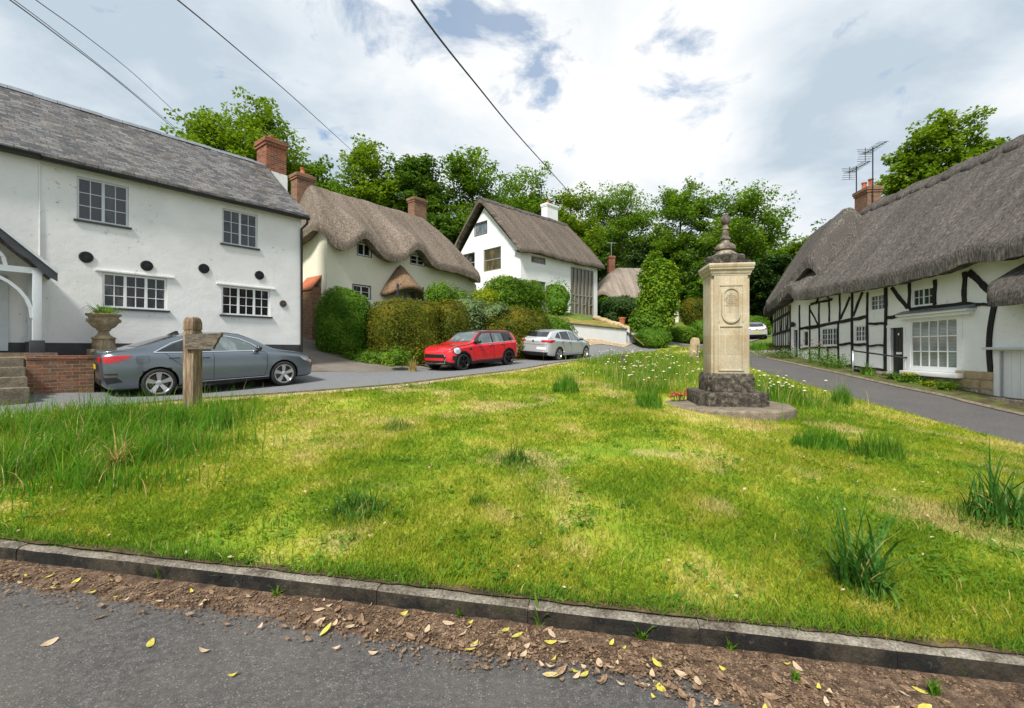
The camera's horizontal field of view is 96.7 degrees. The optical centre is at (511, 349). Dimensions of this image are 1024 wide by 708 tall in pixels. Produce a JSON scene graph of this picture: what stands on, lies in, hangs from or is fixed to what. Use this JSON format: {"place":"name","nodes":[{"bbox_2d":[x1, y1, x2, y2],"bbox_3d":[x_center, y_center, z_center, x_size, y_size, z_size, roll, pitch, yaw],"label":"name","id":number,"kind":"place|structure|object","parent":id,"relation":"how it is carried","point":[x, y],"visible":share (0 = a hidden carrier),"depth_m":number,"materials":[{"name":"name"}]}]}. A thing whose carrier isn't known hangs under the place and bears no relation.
{"place":"outdoors","nodes":[
{"label":"outdoors","id":0,"kind":"place"},
{"bbox_2d":[92,361,575,409],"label":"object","id":1,"kind":"structure","parent":0,"point":[330,391],"depth_m":10.62,"materials":[{"name":"grey stone"}]},
{"bbox_2d":[303,337,429,371],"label":"driveway","id":2,"kind":"structure","parent":0,"point":[322,360],"depth_m":16.95,"materials":[{"name":"grey concrete"}]},
{"bbox_2d":[385,346,410,366],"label":"verge shrub","id":3,"kind":"object","parent":2,"relation":"on","point":[398,357],"visible":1,"depth_m":16.80,"materials":[{"name":"green plant"}]},
{"bbox_2d":[0,581,743,707],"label":"road","id":4,"kind":"structure","parent":0,"point":[108,659],"depth_m":2.25,"materials":[{"name":"grey asphalt"}]},
{"bbox_2d":[0,559,1023,707],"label":"earth strip","id":5,"kind":"object","parent":4,"relation":"on","point":[957,698],"visible":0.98,"depth_m":2.42,"materials":[{"name":"soil"}]},
{"bbox_2d":[0,560,1023,707],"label":"leaf litter","id":6,"kind":"object","parent":5,"relation":"on","point":[673,653],"visible":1,"depth_m":2.39,"materials":[{"name":"brown plant"}]},
{"bbox_2d":[0,334,771,412],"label":"back lane","id":7,"kind":"structure","parent":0,"point":[315,380],"depth_m":12.60,"materials":[{"name":"grey asphalt"}]},
{"bbox_2d":[86,349,103,387],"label":"urn plinth","id":8,"kind":"structure","parent":7,"relation":"on","point":[89,352],"depth_m":10.49,"materials":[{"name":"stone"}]},
{"bbox_2d":[85,313,121,348],"bbox_3d":[-9.649,-0.423,10.757,0.661,0.828,0.661,0,0,39],"label":"garden urn","id":9,"kind":"object","parent":8,"relation":"on","point":[103,324],"visible":0.97,"depth_m":10.60,"materials":[{"name":"stone"}]},
{"bbox_2d":[91,331,311,395],"bbox_3d":[-7.564,0.253,11.558,2.069,1.460,4.520,3,4,42],"label":"grey saloon","id":10,"kind":"object","parent":7,"relation":"on","point":[232,357],"visible":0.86,"depth_m":10.48,"materials":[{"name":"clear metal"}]},
{"bbox_2d":[214,337,255,350],"bbox_3d":[-6.830,-0.134,11.277,0.195,0.339,1.013,0,0,42],"label":"side window","id":11,"kind":"structure","parent":10,"relation":"in","point":[225,343],"depth_m":11.19,"materials":[{"name":"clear glass"}]},
{"bbox_2d":[424,330,516,369],"bbox_3d":[-1.585,-0.033,18.123,2.011,1.483,3.973,0,3,40],"label":"red hatchback","id":12,"kind":"object","parent":7,"relation":"on","point":[462,350],"visible":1,"depth_m":17.40,"materials":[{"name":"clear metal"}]},
{"bbox_2d":[418,356,548,366],"bbox_3d":[0.006,0.217,22.148,1.611,1.020,10.686,0,0,40],"label":"hedge foot","id":13,"kind":"object","parent":7,"relation":"on","point":[518,358],"visible":0.18,"depth_m":21.30},
{"bbox_2d":[433,299,471,342],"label":"clipped hedge","id":14,"kind":"object","parent":13,"relation":"on","point":[455,320],"visible":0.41,"depth_m":19.38,"materials":[{"name":"green plant"}]},
{"bbox_2d":[541,313,578,357],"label":"ivy bank","id":15,"kind":"structure","parent":13,"relation":"on","point":[556,322],"depth_m":24.22,"materials":[{"name":"green plant"}]},
{"bbox_2d":[520,329,589,359],"bbox_3d":[2.285,-0.274,22.881,2.061,1.484,4.398,4,4,37],"label":"silver hatchback","id":16,"kind":"object","parent":7,"relation":"on","point":[554,344],"visible":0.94,"depth_m":21.44,"materials":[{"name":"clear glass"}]},
{"bbox_2d":[0,344,1023,655],"bbox_3d":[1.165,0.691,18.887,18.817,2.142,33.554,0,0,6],"label":"lawn","id":17,"kind":"structure","parent":0,"point":[598,450],"depth_m":4.17,"materials":[{"name":"green plant"}]},
{"bbox_2d":[82,424,144,468],"bbox_3d":[-4.314,1.067,4.980,0.584,0.491,0.803,0,0,-40],"label":"grass tuft","id":18,"kind":"object","parent":17,"relation":"on","point":[117,456],"visible":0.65,"depth_m":4.98,"materials":[{"name":"green plant"}]},
{"bbox_2d":[0,377,303,497],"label":"dry long grass","id":19,"kind":"structure","parent":17,"relation":"on","point":[22,430],"depth_m":5.59,"materials":[{"name":"green plant"}]},
{"bbox_2d":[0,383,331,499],"bbox_3d":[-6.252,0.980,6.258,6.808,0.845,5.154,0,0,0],"label":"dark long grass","id":20,"kind":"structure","parent":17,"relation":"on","point":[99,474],"depth_m":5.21,"materials":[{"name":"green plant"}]},
{"bbox_2d":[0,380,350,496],"bbox_3d":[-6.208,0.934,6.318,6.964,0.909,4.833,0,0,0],"label":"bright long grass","id":21,"kind":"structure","parent":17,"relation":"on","point":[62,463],"depth_m":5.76,"materials":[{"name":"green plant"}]},
{"bbox_2d":[161,399,196,430],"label":"grass tuft","id":22,"kind":"object","parent":17,"relation":"on","point":[173,417],"visible":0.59,"depth_m":6.58,"materials":[{"name":"green plant"}]},
{"bbox_2d":[0,379,384,513],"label":"long grass","id":23,"kind":"structure","parent":17,"relation":"on","point":[78,471],"depth_m":5.45,"materials":[{"name":"green plant"}]},
{"bbox_2d":[183,317,222,409],"bbox_3d":[-5.259,0.401,7.832,0.780,1.922,0.255,0,0,8],"label":"oak signpost","id":24,"kind":"object","parent":17,"relation":"on","point":[196,341],"visible":0.93,"depth_m":7.80,"materials":[{"name":"brown wood"}]},
{"bbox_2d":[192,398,233,431],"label":"grass tuft","id":25,"kind":"object","parent":17,"relation":"on","point":[215,416],"visible":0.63,"depth_m":6.61,"materials":[{"name":"green plant"}]},
{"bbox_2d":[49,355,613,411],"bbox_3d":[-0.730,0.686,14.761,1.856,0.804,20.526,0,0,40],"label":"earth edge","id":26,"kind":"object","parent":17,"relation":"on","point":[371,385],"visible":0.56,"depth_m":10.74,"materials":[{"name":"soil"}]},
{"bbox_2d":[315,475,398,527],"bbox_3d":[-1.301,1.225,3.833,0.649,0.327,0.694,0,0,36],"label":"grass tuft","id":27,"kind":"object","parent":17,"relation":"on","point":[361,512],"visible":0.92,"depth_m":3.78,"materials":[{"name":"green plant"}]},
{"bbox_2d":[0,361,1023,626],"bbox_3d":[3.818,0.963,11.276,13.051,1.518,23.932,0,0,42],"label":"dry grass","id":28,"kind":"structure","parent":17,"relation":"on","point":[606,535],"depth_m":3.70,"materials":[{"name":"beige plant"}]},
{"bbox_2d":[495,411,537,468],"bbox_3d":[0.041,1.010,5.122,0.490,0.578,0.465,0,0,34],"label":"grass tuft","id":29,"kind":"object","parent":17,"relation":"on","point":[512,457],"visible":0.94,"depth_m":5.09,"materials":[{"name":"green plant"}]},
{"bbox_2d":[551,371,580,393],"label":"grass tuft","id":30,"kind":"object","parent":17,"relation":"on","point":[564,386],"visible":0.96,"depth_m":9.96,"materials":[{"name":"green plant"}]},
{"bbox_2d":[633,380,665,409],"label":"grass tuft","id":31,"kind":"object","parent":17,"relation":"on","point":[651,401],"visible":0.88,"depth_m":8.37,"materials":[{"name":"green plant"}]},
{"bbox_2d":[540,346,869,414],"bbox_3d":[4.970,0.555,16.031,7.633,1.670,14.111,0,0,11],"label":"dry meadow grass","id":32,"kind":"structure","parent":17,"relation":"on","point":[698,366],"depth_m":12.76,"materials":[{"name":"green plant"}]},
{"bbox_2d":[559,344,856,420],"bbox_3d":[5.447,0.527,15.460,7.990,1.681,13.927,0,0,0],"label":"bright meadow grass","id":33,"kind":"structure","parent":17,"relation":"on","point":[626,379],"depth_m":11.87,"materials":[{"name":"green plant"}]},
{"bbox_2d":[549,346,890,429],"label":"meadow grass","id":34,"kind":"structure","parent":17,"relation":"on","point":[759,388],"depth_m":12.07,"materials":[{"name":"green plant"}]},
{"bbox_2d":[665,215,796,421],"bbox_3d":[4.220,-0.585,9.000,2.400,4.158,2.340,0,0,9],"label":"stone memorial","id":35,"kind":"object","parent":17,"relation":"on","point":[726,383],"visible":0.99,"depth_m":8.64,"materials":[{"name":"beige stone"}]},
{"bbox_2d":[789,421,852,451],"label":"grass tuft","id":36,"kind":"object","parent":17,"relation":"on","point":[809,438],"visible":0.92,"depth_m":5.99,"materials":[{"name":"green plant"}]},
{"bbox_2d":[829,368,854,405],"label":"grass tuft","id":37,"kind":"object","parent":17,"relation":"on","point":[836,394],"visible":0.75,"depth_m":10.68,"materials":[{"name":"green plant"}]},
{"bbox_2d":[791,470,950,614],"bbox_3d":[2.099,1.121,2.744,0.923,0.682,0.796,0,0,0],"label":"grass tuft","id":38,"kind":"object","parent":17,"relation":"on","point":[867,574],"visible":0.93,"depth_m":2.73,"materials":[{"name":"green plant"}]},
{"bbox_2d":[844,427,908,460],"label":"grass tuft","id":39,"kind":"object","parent":17,"relation":"on","point":[880,449],"visible":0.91,"depth_m":5.73,"materials":[{"name":"green plant"}]},
{"bbox_2d":[930,442,1023,537],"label":"grass tuft","id":40,"kind":"object","parent":17,"relation":"on","point":[1009,510],"visible":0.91,"depth_m":3.75,"materials":[{"name":"green plant"}]},
{"bbox_2d":[0,0,1023,253],"label":"sky","id":41,"kind":"structure","parent":0,"point":[648,94],"materials":[{"name":"white"}]},
{"bbox_2d":[410,0,695,278],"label":"overhead wire","id":42,"kind":"object","parent":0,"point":[434,31],"visible":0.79,"depth_m":9.23,"materials":[{"name":"metal"}]},
{"bbox_2d":[544,315,643,344],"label":"bank","id":43,"kind":"structure","parent":0,"point":[592,322],"depth_m":31.12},
{"bbox_2d":[541,277,575,315],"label":"bush","id":44,"kind":"object","parent":43,"relation":"on","point":[558,298],"visible":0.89,"depth_m":32.42,"materials":[{"name":"green plant"}]},
{"bbox_2d":[627,308,669,332],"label":"shrub","id":45,"kind":"object","parent":43,"relation":"on","point":[638,321],"depth_m":32.22,"materials":[{"name":"green plant"}]},
{"bbox_2d":[396,312,1023,415],"bbox_3d":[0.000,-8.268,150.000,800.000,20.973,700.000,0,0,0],"label":"ground","id":46,"kind":"structure","parent":0,"point":[586,317],"depth_m":33.14,"materials":[{"name":"green plant"}]},
{"bbox_2d":[0,357,29,405],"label":"stone steps","id":47,"kind":"structure","parent":46,"relation":"on","point":[13,380],"depth_m":8.60,"materials":[{"name":"beige stone"}]},
{"bbox_2d":[24,355,93,393],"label":"retaining wall","id":48,"kind":"structure","parent":46,"relation":"on","point":[51,373],"depth_m":9.54,"materials":[{"name":"brick"}]},
{"bbox_2d":[0,83,309,356],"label":"white house","id":49,"kind":"structure","parent":46,"relation":"on","point":[155,233],"depth_m":12.01,"materials":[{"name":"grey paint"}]},
{"bbox_2d":[0,275,7,350],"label":"front door","id":50,"kind":"structure","parent":49,"relation":"in","point":[3,285],"depth_m":9.96,"materials":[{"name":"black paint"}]},
{"bbox_2d":[73,176,131,229],"bbox_3d":[-10.155,-3.618,11.309,0.150,1.084,1.089,0,0,39],"label":"window","id":51,"kind":"structure","parent":49,"relation":"in","point":[98,202],"depth_m":11.31,"materials":[{"name":"grey glass"}]},
{"bbox_2d":[101,272,169,311],"bbox_3d":[-9.758,-1.453,11.807,0.150,0.911,1.433,0,0,39],"label":"window","id":52,"kind":"structure","parent":49,"relation":"in","point":[135,293],"depth_m":11.81,"materials":[{"name":"white paint"}]},
{"bbox_2d":[220,208,259,250],"bbox_3d":[-8.212,-3.609,13.749,0.150,1.081,1.093,0,0,39],"label":"window","id":53,"kind":"structure","parent":49,"relation":"in","point":[239,229],"depth_m":13.75,"materials":[{"name":"grey paint"}]},
{"bbox_2d":[219,286,272,318],"bbox_3d":[-8.099,-1.426,13.890,0.150,0.898,1.485,0,0,39],"label":"window","id":54,"kind":"structure","parent":49,"relation":"in","point":[236,301],"depth_m":13.91,"materials":[{"name":"white paint"}]},
{"bbox_2d":[163,86,321,192],"bbox_3d":[-20.753,-11.823,35.736,10.667,16.081,10.839,0,0,37],"label":"tree","id":55,"kind":"object","parent":46,"relation":"on","point":[228,139],"visible":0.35,"depth_m":33.85,"materials":[{"name":"green plant"}]},
{"bbox_2d":[286,149,344,194],"bbox_3d":[-17.833,-10.797,40.007,7.535,12.795,8.435,0,0,-45],"label":"tree","id":56,"kind":"object","parent":46,"relation":"on","point":[319,169],"visible":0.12,"depth_m":38.83,"materials":[{"name":"green plant"}]},
{"bbox_2d":[313,285,370,354],"bbox_3d":[-6.940,-0.949,18.911,2.579,3.357,2.504,0,0,-3],"label":"round hedge","id":57,"kind":"object","parent":46,"relation":"on","point":[340,321],"visible":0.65,"depth_m":18.06,"materials":[{"name":"green plant"}]},
{"bbox_2d":[335,133,404,211],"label":"tree","id":58,"kind":"object","parent":46,"relation":"on","point":[361,161],"visible":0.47,"depth_m":42.65,"materials":[{"name":"green plant"}]},
{"bbox_2d":[338,344,421,365],"bbox_3d":[-5.147,0.410,18.394,4.251,1.304,2.034,0,0,-18],"label":"ivy edging","id":59,"kind":"object","parent":46,"relation":"on","point":[368,356],"visible":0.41,"depth_m":17.78,"materials":[{"name":"green plant"}]},
{"bbox_2d":[289,167,480,339],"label":"cream cottage","id":60,"kind":"structure","parent":46,"relation":"on","point":[371,252],"depth_m":22.05,"materials":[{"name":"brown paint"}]},
{"bbox_2d":[365,296,444,365],"bbox_3d":[-4.470,-0.594,19.161,3.410,3.166,2.334,0,0,-25],"label":"clipped hedge","id":61,"kind":"object","parent":46,"relation":"on","point":[405,325],"visible":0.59,"depth_m":18.29,"materials":[{"name":"green plant"}]},
{"bbox_2d":[371,150,451,228],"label":"tree","id":62,"kind":"object","parent":46,"relation":"on","point":[416,175],"visible":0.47,"depth_m":43.64,"materials":[{"name":"green plant"}]},
{"bbox_2d":[422,279,459,305],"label":"shrub","id":63,"kind":"object","parent":46,"relation":"on","point":[440,292],"visible":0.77,"depth_m":22.29,"materials":[{"name":"green plant"}]},
{"bbox_2d":[426,211,464,244],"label":"tree","id":64,"kind":"object","parent":46,"relation":"on","point":[446,230],"visible":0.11,"depth_m":42.18,"materials":[{"name":"green plant"}]},
{"bbox_2d":[420,145,522,233],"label":"tree","id":65,"kind":"object","parent":46,"relation":"on","point":[471,184],"visible":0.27,"depth_m":45.41,"materials":[{"name":"green plant"}]},
{"bbox_2d":[454,295,488,329],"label":"sage shrub","id":66,"kind":"object","parent":46,"relation":"on","point":[473,306],"visible":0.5,"depth_m":21.94,"materials":[{"name":"green plant"}]},
{"bbox_2d":[471,286,499,304],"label":"lime shrub","id":67,"kind":"object","parent":46,"relation":"on","point":[488,296],"visible":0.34,"depth_m":24.12,"materials":[{"name":"green plant"}]},
{"bbox_2d":[479,301,512,322],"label":"variegated shrub","id":68,"kind":"object","parent":46,"relation":"on","point":[494,309],"visible":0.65,"depth_m":21.91,"materials":[{"name":"green plant"}]},
{"bbox_2d":[0,538,1023,683],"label":"kerb","id":69,"kind":"structure","parent":46,"relation":"on","point":[912,656],"depth_m":2.58,"materials":[{"name":"concrete"}]},
{"bbox_2d":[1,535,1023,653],"bbox_3d":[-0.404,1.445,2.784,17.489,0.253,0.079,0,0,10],"label":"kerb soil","id":70,"kind":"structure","parent":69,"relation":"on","point":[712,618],"depth_m":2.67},
{"bbox_2d":[483,274,547,325],"bbox_3d":[0.070,-2.318,27.545,2.813,4.291,4.982,0,0,44],"label":"laurel hedge","id":71,"kind":"object","parent":46,"relation":"on","point":[514,291],"visible":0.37,"depth_m":26.54,"materials":[{"name":"green plant"}]},
{"bbox_2d":[484,305,551,359],"bbox_3d":[0.357,-0.693,22.921,4.251,3.067,2.878,0,0,-44],"label":"sloping hedge","id":72,"kind":"object","parent":46,"relation":"on","point":[517,323],"visible":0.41,"depth_m":21.76,"materials":[{"name":"green plant"}]},
{"bbox_2d":[454,197,604,316],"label":"tall house","id":73,"kind":"structure","parent":46,"relation":"on","point":[495,238],"depth_m":35.11,"materials":[{"name":"white paint"}]},
{"bbox_2d":[484,246,500,271],"bbox_3d":[-1.442,-6.750,34.212,0.060,1.695,1.970,0,0,-44],"label":"window","id":74,"kind":"structure","parent":73,"relation":"in","point":[492,257],"depth_m":34.23,"materials":[{"name":"green paint"}]},
{"bbox_2d":[571,266,592,315],"bbox_3d":[5.682,-4.665,37.057,3.068,3.789,0.120,0,0,-44],"label":"window","id":75,"kind":"structure","parent":73,"relation":"in","point":[581,279],"depth_m":37.02,"materials":[{"name":"green paint"}]},
{"bbox_2d":[494,161,573,220],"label":"tree","id":76,"kind":"object","parent":46,"relation":"on","point":[532,201],"visible":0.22,"depth_m":50.33,"materials":[{"name":"green plant"}]},
{"bbox_2d":[546,181,617,257],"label":"tree","id":77,"kind":"object","parent":46,"relation":"on","point":[567,202],"visible":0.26,"depth_m":50.55,"materials":[{"name":"green plant"}]},
{"bbox_2d":[566,322,627,343],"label":"garden wall","id":78,"kind":"structure","parent":46,"relation":"on","point":[612,334],"depth_m":29.47,"materials":[{"name":"white paint"}]},
{"bbox_2d":[578,219,615,280],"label":"tree","id":79,"kind":"object","parent":46,"relation":"on","point":[603,253],"visible":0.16,"depth_m":64.56,"materials":[{"name":"green plant"}]},
{"bbox_2d":[597,295,639,323],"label":"dark shrub","id":80,"kind":"object","parent":46,"relation":"on","point":[614,308],"visible":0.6,"depth_m":38.41,"materials":[{"name":"green plant"}]},
{"bbox_2d":[583,180,665,281],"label":"tree","id":81,"kind":"object","parent":46,"relation":"on","point":[625,220],"visible":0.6,"depth_m":66.44,"materials":[{"name":"green plant"}]},
{"bbox_2d":[597,242,678,321],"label":"cottage","id":82,"kind":"structure","parent":46,"relation":"on","point":[613,282],"depth_m":52.77,"materials":[{"name":"white paint"}]},
{"bbox_2d":[616,236,689,272],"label":"tree","id":83,"kind":"object","parent":46,"relation":"on","point":[638,258],"visible":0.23,"depth_m":62.43,"materials":[{"name":"green plant"}]},
{"bbox_2d":[633,326,672,347],"bbox_3d":[9.690,-0.753,31.517,2.733,1.694,2.345,0,0,-8],"label":"clipped mound","id":84,"kind":"object","parent":46,"relation":"on","point":[652,337],"visible":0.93,"depth_m":30.74,"materials":[{"name":"green plant"}]},
{"bbox_2d":[634,251,682,331],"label":"ivy column","id":85,"kind":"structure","parent":46,"relation":"on","point":[659,285],"depth_m":32.63,"materials":[{"name":"green plant"}]},
{"bbox_2d":[640,176,726,301],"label":"tree","id":86,"kind":"object","parent":46,"relation":"on","point":[676,207],"visible":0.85,"depth_m":58.45,"materials":[{"name":"green plant"}]},
{"bbox_2d":[668,326,698,343],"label":"box hedge","id":87,"kind":"object","parent":46,"relation":"on","point":[686,334],"visible":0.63,"depth_m":36.16,"materials":[{"name":"green plant"}]},
{"bbox_2d":[679,297,702,325],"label":"yew dome","id":88,"kind":"structure","parent":46,"relation":"on","point":[691,311],"depth_m":40.75,"materials":[{"name":"green plant"}]},
{"bbox_2d":[674,247,708,298],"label":"tree","id":89,"kind":"object","parent":46,"relation":"on","point":[685,266],"visible":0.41,"depth_m":56.82,"materials":[{"name":"green plant"}]},
{"bbox_2d":[575,211,830,298],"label":"woodland","id":90,"kind":"object","parent":46,"relation":"on","point":[629,234],"visible":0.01,"depth_m":72.21,"materials":[{"name":"green plant"}]},
{"bbox_2d":[687,248,770,296],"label":"tree","id":91,"kind":"object","parent":46,"relation":"on","point":[753,277],"visible":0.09,"depth_m":50.47,"materials":[{"name":"green plant"}]},
{"bbox_2d":[693,178,800,308],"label":"tree","id":92,"kind":"object","parent":46,"relation":"on","point":[748,242],"visible":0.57,"depth_m":54.51,"materials":[{"name":"green plant"}]},
{"bbox_2d":[749,252,796,302],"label":"tree","id":93,"kind":"object","parent":46,"relation":"on","point":[769,268],"visible":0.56,"depth_m":48.97,"materials":[{"name":"green plant"}]},
{"bbox_2d":[776,235,808,274],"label":"tree","id":94,"kind":"object","parent":46,"relation":"on","point":[793,249],"visible":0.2,"depth_m":49.39,"materials":[{"name":"green plant"}]},
{"bbox_2d":[763,207,867,354],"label":"end cottage","id":95,"kind":"structure","parent":46,"relation":"on","point":[823,246],"depth_m":22.10,"materials":[{"name":"white paint"}]},
{"bbox_2d":[783,134,1023,398],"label":"timber cottage","id":96,"kind":"structure","parent":46,"relation":"on","point":[925,277],"depth_m":15.12,"materials":[{"name":"white paint"}]},
{"bbox_2d":[886,324,905,372],"bbox_3d":[13.836,0.094,16.316,0.155,1.938,0.948,0,0,6],"label":"front door","id":97,"kind":"structure","parent":96,"relation":"in","point":[899,334],"depth_m":16.38,"materials":[{"name":"black paint"}]},
{"bbox_2d":[913,286,932,306],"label":"window","id":98,"kind":"structure","parent":96,"relation":"in","point":[922,296],"depth_m":15.23,"materials":[{"name":"white paint"}]},
{"bbox_2d":[906,315,962,371],"bbox_3d":[13.654,-0.188,14.756,0.080,1.795,2.225,0,0,6],"label":"window","id":99,"kind":"structure","parent":96,"relation":"in","point":[932,343],"depth_m":14.68,"materials":[{"name":"white paint"}]},
{"bbox_2d":[982,347,1023,398],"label":"garage door","id":100,"kind":"structure","parent":96,"relation":"in","point":[1013,357],"depth_m":12.31,"materials":[{"name":"white paint"}]},
{"bbox_2d":[874,104,1011,195],"bbox_3d":[28.752,-8.516,30.938,8.528,14.616,7.037,0,0,0],"label":"tree","id":101,"kind":"object","parent":46,"relation":"on","point":[911,164],"visible":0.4,"depth_m":29.93,"materials":[{"name":"green plant"}]},
{"bbox_2d":[676,344,1023,444],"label":"cottage lane","id":102,"kind":"structure","parent":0,"point":[999,423],"depth_m":11.93,"materials":[{"name":"grey asphalt"}]},
{"bbox_2d":[749,350,1023,414],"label":"cottage kerb","id":103,"kind":"structure","parent":102,"relation":"on","point":[982,404],"depth_m":13.50,"materials":[{"name":"stone"}]},
{"bbox_2d":[750,346,1023,412],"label":"cottage verge","id":104,"kind":"structure","parent":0,"point":[973,396],"depth_m":14.32,"materials":[{"name":"green plant"}]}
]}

